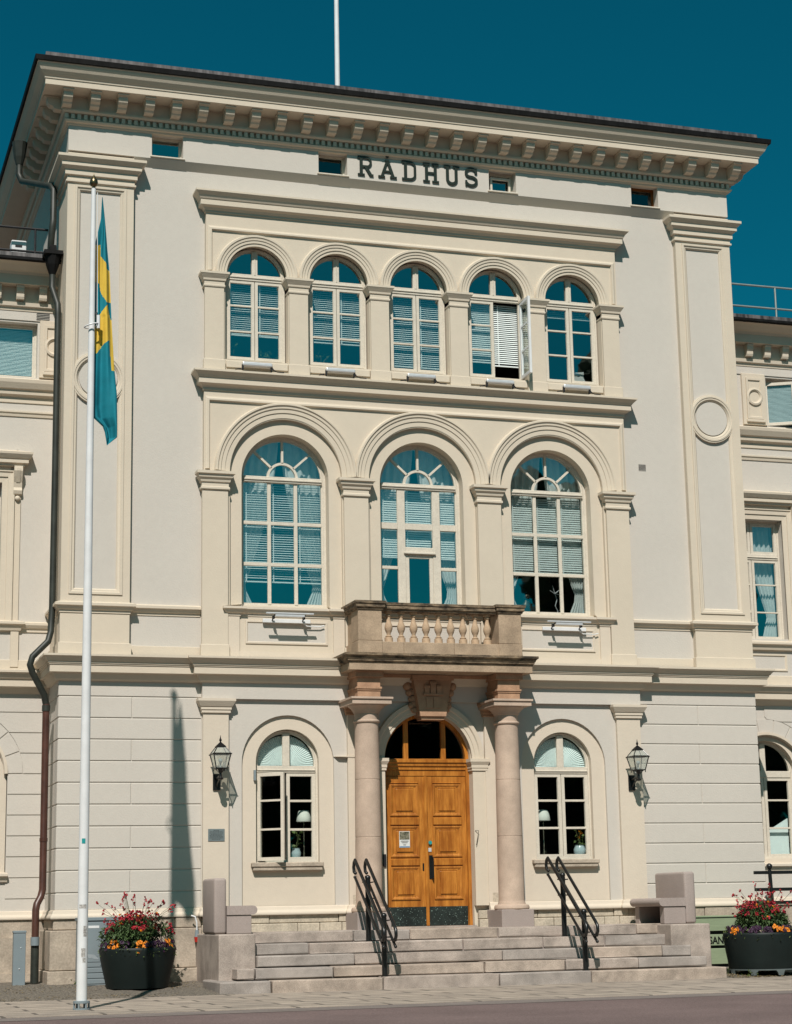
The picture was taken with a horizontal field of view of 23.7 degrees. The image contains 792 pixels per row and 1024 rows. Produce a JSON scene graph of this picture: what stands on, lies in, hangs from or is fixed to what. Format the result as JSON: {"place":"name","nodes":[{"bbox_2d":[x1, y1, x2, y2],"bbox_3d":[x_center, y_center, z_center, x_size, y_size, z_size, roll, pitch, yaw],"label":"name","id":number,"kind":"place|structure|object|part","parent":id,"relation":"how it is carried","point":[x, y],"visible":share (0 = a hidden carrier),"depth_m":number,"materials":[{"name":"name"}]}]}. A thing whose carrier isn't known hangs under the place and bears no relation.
{"place":"outdoors","nodes":[
{"label":"outdoors","id":0,"kind":"place"},
{"bbox_2d":[0,993,791,1023],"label":"road","id":1,"kind":"structure","parent":0,"point":[757,1009],"depth_m":23.10,"materials":[{"name":"grey asphalt"}]},
{"bbox_2d":[0,51,791,984],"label":"town hall","id":2,"kind":"structure","parent":1,"relation":"on","point":[432,687],"depth_m":35.07,"materials":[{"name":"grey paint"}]},
{"bbox_2d":[10,240,25,252],"bbox_3d":[-7.252,-4.925,36.132,0.280,0.500,0.308,3,-12,-18],"label":"air unit","id":3,"kind":"object","parent":2,"relation":"on","point":[17,244],"visible":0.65,"depth_m":36.03,"materials":[{"name":"white paint"}]},
{"bbox_2d":[0,324,36,377],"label":"window","id":4,"kind":"structure","parent":2,"relation":"in","point":[5,326],"depth_m":34.92,"materials":[{"name":"glass"}]},
{"bbox_2d":[0,225,47,253],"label":"roof railing","id":5,"kind":"object","parent":2,"relation":"on","point":[26,228],"visible":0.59,"depth_m":35.87,"materials":[{"name":"metal"}]},
{"bbox_2d":[12,140,56,248],"bbox_3d":[-6.817,-5.848,35.681,0.296,2.857,1.595,9,-16,-41],"label":"downpipe","id":6,"kind":"object","parent":2,"relation":"on","point":[19,149],"visible":0.91,"depth_m":35.60,"materials":[{"name":"black metal"}]},
{"bbox_2d":[36,312,49,320],"bbox_3d":[-6.548,-3.621,34.939,0.240,0.150,0.032,3,-12,-18],"label":"vent grille","id":7,"kind":"object","parent":2,"relation":"attached to","point":[43,316],"visible":1,"depth_m":34.93,"materials":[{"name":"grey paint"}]},
{"bbox_2d":[27,245,62,983],"bbox_3d":[-6.203,1.494,32.974,0.526,13.120,0.597,3,-12,-18],"label":"downpipe","id":8,"kind":"object","parent":2,"relation":"attached to","point":[52,255],"visible":1,"depth_m":32.76,"materials":[{"name":"metal"}]},
{"bbox_2d":[150,137,184,159],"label":"attic window","id":9,"kind":"structure","parent":2,"relation":"in","point":[153,138],"depth_m":35.22,"materials":[{"name":"paint"}]},
{"bbox_2d":[191,915,198,941],"bbox_3d":[-3.409,7.081,32.030,0.148,0.453,0.100,3,-12,-18],"label":"pipe","id":10,"kind":"object","parent":2,"relation":"attached to","point":[196,934],"visible":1,"depth_m":32.01,"materials":[{"name":"white paint"}]},
{"bbox_2d":[208,829,224,840],"bbox_3d":[-3.107,5.586,32.574,0.290,0.210,0.014,3,-12,-18],"label":"wall plaque","id":11,"kind":"object","parent":2,"relation":"attached to","point":[216,834],"depth_m":32.57,"materials":[{"name":"metal"}]},
{"bbox_2d":[209,735,231,789],"bbox_3d":[-3.054,4.332,32.595,0.345,0.931,0.511,3,-12,-18],"label":"wall lantern","id":12,"kind":"object","parent":2,"relation":"attached to","point":[217,778],"depth_m":32.55,"materials":[{"name":"black metal"}]},
{"bbox_2d":[225,249,287,371],"bbox_3d":[-2.621,-3.758,35.024,1.200,2.385,0.344,3,-12,-18],"label":"window","id":13,"kind":"structure","parent":2,"relation":"in","point":[254,280],"depth_m":35.10,"materials":[{"name":"paint"}]},
{"bbox_2d":[235,361,283,372],"bbox_3d":[-2.489,-2.657,34.539,0.923,0.152,0.115,3,-12,-18],"label":"floodlight","id":14,"kind":"object","parent":2,"relation":"attached to","point":[256,364],"visible":1,"depth_m":34.49,"materials":[{"name":"metal"}]},
{"bbox_2d":[258,348,277,358],"bbox_3d":[-2.410,-2.869,35.167,0.481,0.356,0.239,3,-12,-18],"label":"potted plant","id":15,"kind":"object","parent":2,"relation":"on","point":[266,355],"visible":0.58,"depth_m":35.15,"materials":[{"name":"green plant"}]},
{"bbox_2d":[241,437,326,607],"bbox_3d":[-2.108,0.298,34.589,1.640,3.390,0.318,3,-12,-18],"label":"window","id":16,"kind":"structure","parent":2,"relation":"in","point":[303,479],"depth_m":34.69,"materials":[{"name":"paint"}]},
{"bbox_2d":[251,730,323,870],"bbox_3d":[-1.947,5.099,33.328,1.400,2.460,0.751,3,-12,-18],"label":"window","id":17,"kind":"structure","parent":2,"relation":"in","point":[286,754],"depth_m":33.35,"materials":[{"name":"paint"}]},
{"bbox_2d":[262,612,323,627],"bbox_3d":[-1.799,1.930,33.703,1.143,0.210,0.300,3,-12,-18],"label":"light bar","id":18,"kind":"object","parent":2,"relation":"attached to","point":[292,621],"visible":1,"depth_m":33.66,"materials":[{"name":"white paint"}]},
{"bbox_2d":[290,831,303,856],"bbox_3d":[-1.757,5.896,33.401,0.265,0.514,0.234,3,-12,-18],"label":"potted plant","id":19,"kind":"object","parent":2,"relation":"on","point":[296,852],"visible":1,"depth_m":33.34,"materials":[{"name":"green plant"}]},
{"bbox_2d":[296,810,310,856],"bbox_3d":[-1.639,5.744,33.520,0.276,0.855,0.276,3,-12,-18],"label":"table lamp","id":20,"kind":"object","parent":2,"relation":"on","point":[303,816],"visible":1,"depth_m":33.49,"materials":[{"name":"white metal"}]},
{"bbox_2d":[317,155,348,176],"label":"attic window","id":21,"kind":"structure","parent":2,"relation":"in","point":[319,156],"depth_m":36.20,"materials":[{"name":"paint"}]},
{"bbox_2d":[334,0,339,85],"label":"roof flag pole","id":22,"kind":"object","parent":2,"relation":"on","point":[336,37],"visible":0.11,"depth_m":42.53,"materials":[{"name":"white metal"}]},
{"bbox_2d":[308,257,369,376],"bbox_3d":[-1.111,-3.686,35.501,1.200,2.385,0.344,3,-12,-18],"label":"window","id":23,"kind":"structure","parent":2,"relation":"in","point":[336,287],"depth_m":35.58,"materials":[{"name":"paint"}]},
{"bbox_2d":[319,367,366,378],"bbox_3d":[-0.979,-2.586,35.016,0.923,0.152,0.115,3,-12,-18],"label":"floodlight","id":24,"kind":"object","parent":2,"relation":"attached to","point":[339,370],"visible":1,"depth_m":34.97,"materials":[{"name":"metal"}]},
{"bbox_2d":[383,854,385,866],"bbox_3d":[-0.203,6.179,33.397,0.060,0.220,0.030,3,-12,-18],"label":"door bell box","id":25,"kind":"object","parent":2,"relation":"attached to","point":[384,860],"visible":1,"depth_m":33.38,"materials":[{"name":"plastic"}]},
{"bbox_2d":[357,156,477,186],"bbox_3d":[0.431,-6.630,36.466,2.444,0.493,0.035,3,-12,-18],"label":"wall sign","id":26,"kind":"object","parent":2,"relation":"attached to","point":[390,171],"visible":1,"depth_m":36.45,"materials":[{"name":"black metal"}]},
{"bbox_2d":[389,264,449,382],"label":"window","id":27,"kind":"structure","parent":2,"relation":"in","point":[413,293],"depth_m":36.06,"materials":[{"name":"paint"}]},
{"bbox_2d":[380,445,461,604],"bbox_3d":[0.397,0.416,35.381,1.640,3.390,0.318,3,-12,-18],"label":"window","id":28,"kind":"structure","parent":2,"relation":"in","point":[438,486],"depth_m":35.46,"materials":[{"name":"paint"}]},
{"bbox_2d":[400,373,445,383],"bbox_3d":[0.531,-2.514,35.494,0.923,0.152,0.115,3,-12,-18],"label":"floodlight","id":29,"kind":"object","parent":2,"relation":"attached to","point":[421,376],"visible":1,"depth_m":35.44,"materials":[{"name":"metal"}]},
{"bbox_2d":[385,716,476,928],"bbox_3d":[0.545,5.602,34.038,1.670,3.885,0.700,3,-12,-18],"label":"door","id":30,"kind":"structure","parent":2,"relation":"in","point":[429,882],"depth_m":34.00,"materials":[{"name":"brown wood"}]},
{"bbox_2d":[399,831,409,847],"bbox_3d":[0.154,5.882,33.840,0.200,0.290,0.006,3,-12,-18],"label":"door poster","id":31,"kind":"object","parent":30,"relation":"attached to","point":[404,839],"depth_m":33.84,"materials":[{"name":"paper"}]},
{"bbox_2d":[468,271,531,387],"bbox_3d":[1.956,-3.576,36.309,1.200,2.385,0.660,3,-12,-18],"label":"window","id":32,"kind":"structure","parent":2,"relation":"in","point":[477,299],"depth_m":36.55,"materials":[{"name":"paint"}]},
{"bbox_2d":[480,379,524,389],"bbox_3d":[2.040,-2.443,35.971,0.923,0.152,0.115,3,-12,-18],"label":"floodlight","id":33,"kind":"object","parent":2,"relation":"attached to","point":[499,381],"visible":1,"depth_m":35.92,"materials":[{"name":"metal"}]},
{"bbox_2d":[488,173,517,194],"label":"attic window","id":34,"kind":"structure","parent":2,"relation":"in","point":[509,180],"depth_m":37.18,"materials":[{"name":"paint"}]},
{"bbox_2d":[522,593,531,611],"bbox_3d":[2.497,1.776,36.009,0.220,0.450,0.154,3,-12,-18],"label":"figurine","id":35,"kind":"object","parent":2,"relation":"in","point":[527,603],"visible":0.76,"depth_m":35.97,"materials":[{"name":"blue metal"}]},
{"bbox_2d":[538,810,549,853],"bbox_3d":[2.733,5.951,34.902,0.276,0.855,0.276,3,-12,-18],"label":"table lamp","id":36,"kind":"object","parent":2,"relation":"on","point":[544,815],"visible":0.94,"depth_m":34.87,"materials":[{"name":"white metal"}]},
{"bbox_2d":[510,453,589,615],"bbox_3d":[2.874,0.533,36.164,1.640,3.390,0.318,3,-12,-18],"label":"window","id":37,"kind":"structure","parent":2,"relation":"in","point":[563,484],"depth_m":36.26,"materials":[{"name":"paint"}]},
{"bbox_2d":[551,585,558,611],"bbox_3d":[3.067,1.720,36.207,0.226,0.624,0.019,3,-12,-18],"label":"window ornament","id":38,"kind":"object","parent":2,"relation":"in","point":[556,598],"depth_m":36.22,"materials":[{"name":"metal"}]},
{"bbox_2d":[532,733,599,867],"bbox_3d":[3.044,5.349,34.973,1.400,2.460,0.620,3,-12,-18],"label":"window","id":39,"kind":"structure","parent":2,"relation":"in","point":[557,757],"depth_m":34.97,"materials":[{"name":"paint"}]},
{"bbox_2d":[542,620,598,634],"bbox_3d":[3.326,2.172,35.324,1.143,0.210,0.300,3,-12,-18],"label":"light bar","id":40,"kind":"object","parent":2,"relation":"attached to","point":[580,629],"visible":1,"depth_m":35.28,"materials":[{"name":"white paint"}]},
{"bbox_2d":[544,277,602,393],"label":"window","id":41,"kind":"structure","parent":2,"relation":"in","point":[566,306],"depth_m":37.01,"materials":[{"name":"paint"}]},
{"bbox_2d":[557,384,600,394],"bbox_3d":[3.550,-2.372,36.448,0.923,0.152,0.115,3,-12,-18],"label":"floodlight","id":42,"kind":"object","parent":2,"relation":"attached to","point":[576,387],"visible":1,"depth_m":36.39,"materials":[{"name":"metal"}]},
{"bbox_2d":[574,372,584,380],"bbox_3d":[3.603,-2.588,37.110,0.320,0.380,0.032,3,-13,-20],"label":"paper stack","id":43,"kind":"object","parent":2,"relation":"in","point":[578,376],"visible":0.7,"depth_m":37.13,"materials":[{"name":"white paper"}]},
{"bbox_2d":[574,829,585,853],"bbox_3d":[3.418,6.129,35.044,0.256,0.540,0.266,3,-12,-18],"label":"potted plant","id":44,"kind":"object","parent":2,"relation":"on","point":[579,848],"visible":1,"depth_m":34.94,"materials":[{"name":"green plant"}]},
{"bbox_2d":[626,741,649,790],"bbox_3d":[4.461,4.687,34.971,0.345,0.931,0.511,3,-12,-18],"label":"wall lantern","id":45,"kind":"object","parent":2,"relation":"attached to","point":[632,781],"depth_m":34.93,"materials":[{"name":"black metal"}]},
{"bbox_2d":[638,464,645,470],"bbox_3d":[4.809,-0.869,36.795,0.156,0.128,0.008,3,-12,-18],"label":"vent grille","id":46,"kind":"object","parent":2,"relation":"attached to","point":[642,467],"visible":1,"depth_m":36.79,"materials":[{"name":"plastic"}]},
{"bbox_2d":[630,188,659,208],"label":"attic window","id":47,"kind":"structure","parent":2,"relation":"in","point":[632,189],"depth_m":38.17,"materials":[{"name":"brown wood"}]},
{"bbox_2d":[731,283,791,316],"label":"roof railing","id":48,"kind":"object","parent":2,"relation":"on","point":[774,288],"visible":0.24,"depth_m":41.84,"materials":[{"name":"grey metal"}]},
{"bbox_2d":[745,521,783,638],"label":"window","id":49,"kind":"structure","parent":2,"relation":"in","point":[760,557],"depth_m":38.79,"materials":[{"name":"paint"}]},
{"bbox_2d":[758,741,791,858],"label":"window","id":50,"kind":"structure","parent":2,"relation":"in","point":[776,839],"depth_m":37.75,"materials":[{"name":"paint"}]},
{"bbox_2d":[765,380,791,427],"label":"window","id":51,"kind":"structure","parent":2,"relation":"in","point":[780,422],"depth_m":39.47,"materials":[{"name":"glass"}]},
{"bbox_2d":[0,990,791,1021],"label":"road edge","id":52,"kind":"object","parent":1,"relation":"on","point":[367,1006],"visible":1,"depth_m":25.28,"materials":[{"name":"concrete"}]},
{"bbox_2d":[196,923,726,993],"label":"entrance steps","id":53,"kind":"structure","parent":1,"relation":"on","point":[299,961],"depth_m":31.43,"materials":[{"name":"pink stone"}]},
{"bbox_2d":[203,878,256,933],"bbox_3d":[-2.768,6.553,31.333,0.725,0.900,0.940,3,-12,-18],"label":"stone block","id":54,"kind":"object","parent":53,"relation":"on","point":[220,916],"visible":1,"depth_m":30.89,"materials":[{"name":"stone"}]},
{"bbox_2d":[352,858,397,976],"bbox_3d":[-0.356,6.703,31.245,0.260,1.934,1.744,3,-12,-18],"label":"stair handrail","id":55,"kind":"object","parent":53,"relation":"on","point":[368,900],"visible":1,"depth_m":31.19,"materials":[{"name":"black metal"}]},
{"bbox_2d":[545,856,598,970],"bbox_3d":[3.016,6.862,32.311,0.260,1.934,1.744,3,-12,-18],"label":"stair handrail","id":56,"kind":"object","parent":53,"relation":"on","point":[565,892],"visible":1,"depth_m":32.27,"materials":[{"name":"black metal"}]},
{"bbox_2d":[630,872,695,923],"bbox_3d":[4.793,6.943,33.877,0.725,0.900,1.240,3,-12,-18],"label":"stone bench","id":57,"kind":"object","parent":53,"relation":"on","point":[673,902],"visible":0.96,"depth_m":33.49,"materials":[{"name":"stone"}]},
{"bbox_2d":[0,976,791,1017],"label":"sidewalk","id":58,"kind":"structure","parent":0,"point":[27,1009],"depth_m":27.78,"materials":[{"name":"beige concrete"}]},
{"bbox_2d":[73,175,99,1009],"bbox_3d":[-4.424,0.863,27.053,0.240,12.170,0.240,3,-12,-18],"label":"flag pole","id":59,"kind":"object","parent":58,"relation":"on","point":[82,935],"visible":1,"depth_m":26.75,"materials":[{"name":"white metal"}]},
{"bbox_2d":[94,197,116,444],"bbox_3d":[-4.325,-2.863,27.961,0.405,3.830,0.243,3,-12,-18],"label":"flag","id":60,"kind":"object","parent":59,"relation":"hanging from","point":[105,403],"visible":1,"depth_m":27.87,"materials":[{"name":"blue fabric"}]},
{"bbox_2d":[0,980,233,1001],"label":"gravel strip","id":61,"kind":"object","parent":58,"relation":"on","point":[59,992],"visible":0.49,"depth_m":29.94,"materials":[{"name":"grey gravel"}]},
{"bbox_2d":[12,931,26,985],"bbox_3d":[-6.269,7.420,31.309,0.216,0.900,0.182,3,-12,-18],"label":"utility post","id":62,"kind":"object","parent":61,"relation":"on","point":[18,957],"visible":0.99,"depth_m":31.24,"materials":[{"name":"grey metal"}]},
{"bbox_2d":[75,916,146,985],"bbox_3d":[-4.751,7.310,31.375,1.160,1.105,0.310,3,-12,-18],"label":"utility cabinet","id":63,"kind":"object","parent":61,"relation":"on","point":[95,976],"visible":0.12,"depth_m":31.17,"materials":[{"name":"grey metal"}]},
{"bbox_3d":[-4.755,7.124,31.414,1.160,0.725,0.310,3,-12,-18],"label":"door","id":64,"kind":"part","parent":63,"relation":"part of","materials":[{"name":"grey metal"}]},
{"bbox_2d":[99,946,175,988],"bbox_3d":[-4.221,7.435,30.742,1.250,0.640,1.250,3,-12,-18],"label":"planter","id":65,"kind":"object","parent":61,"relation":"on","point":[124,968],"visible":0.97,"depth_m":30.26,"materials":[{"name":"plastic"}]},
{"bbox_2d":[96,891,175,946],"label":"flowers","id":66,"kind":"object","parent":65,"relation":"on","point":[129,928],"visible":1,"depth_m":30.76,"materials":[{"name":"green plant"}]},
{"bbox_2d":[97,938,176,956],"bbox_3d":[-4.237,7.128,30.814,1.336,0.302,1.331,3,-12,-18],"label":"pansy bedding","id":67,"kind":"object","parent":65,"relation":"in","point":[149,944],"visible":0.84,"depth_m":30.39,"materials":[{"name":"orange plant"}]},
{"bbox_2d":[717,967,791,978],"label":"gravel strip","id":68,"kind":"object","parent":58,"relation":"on","point":[763,973],"visible":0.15,"depth_m":33.03,"materials":[{"name":"grey gravel"}]},
{"bbox_2d":[695,915,746,966],"bbox_3d":[5.886,7.905,34.665,1.640,0.935,0.510,3,-12,-18],"label":"grit box","id":69,"kind":"object","parent":68,"relation":"on","point":[718,923],"visible":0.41,"depth_m":34.45,"materials":[{"name":"plastic"}]},
{"bbox_2d":[723,932,791,975],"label":"planter","id":70,"kind":"object","parent":68,"relation":"on","point":[754,954],"visible":0.95,"depth_m":32.52,"materials":[{"name":"plastic"}]},
{"bbox_2d":[723,924,791,939],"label":"pansy bedding","id":71,"kind":"object","parent":70,"relation":"in","point":[766,929],"visible":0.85,"depth_m":32.66,"materials":[{"name":"orange plant"}]},
{"bbox_2d":[732,881,791,930],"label":"wallflower bush","id":72,"kind":"object","parent":70,"relation":"on","point":[754,913],"visible":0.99,"depth_m":33.01,"materials":[{"name":"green plant"}]},
{"bbox_2d":[753,863,791,905],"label":"iron railing","id":73,"kind":"object","parent":68,"relation":"on","point":[769,866],"visible":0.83,"depth_m":35.15,"materials":[{"name":"black metal"}]},
{"bbox_2d":[0,0,791,317],"label":"sky","id":74,"kind":"structure","parent":0,"point":[722,65],"materials":[{"name":"blue"}]}
]}

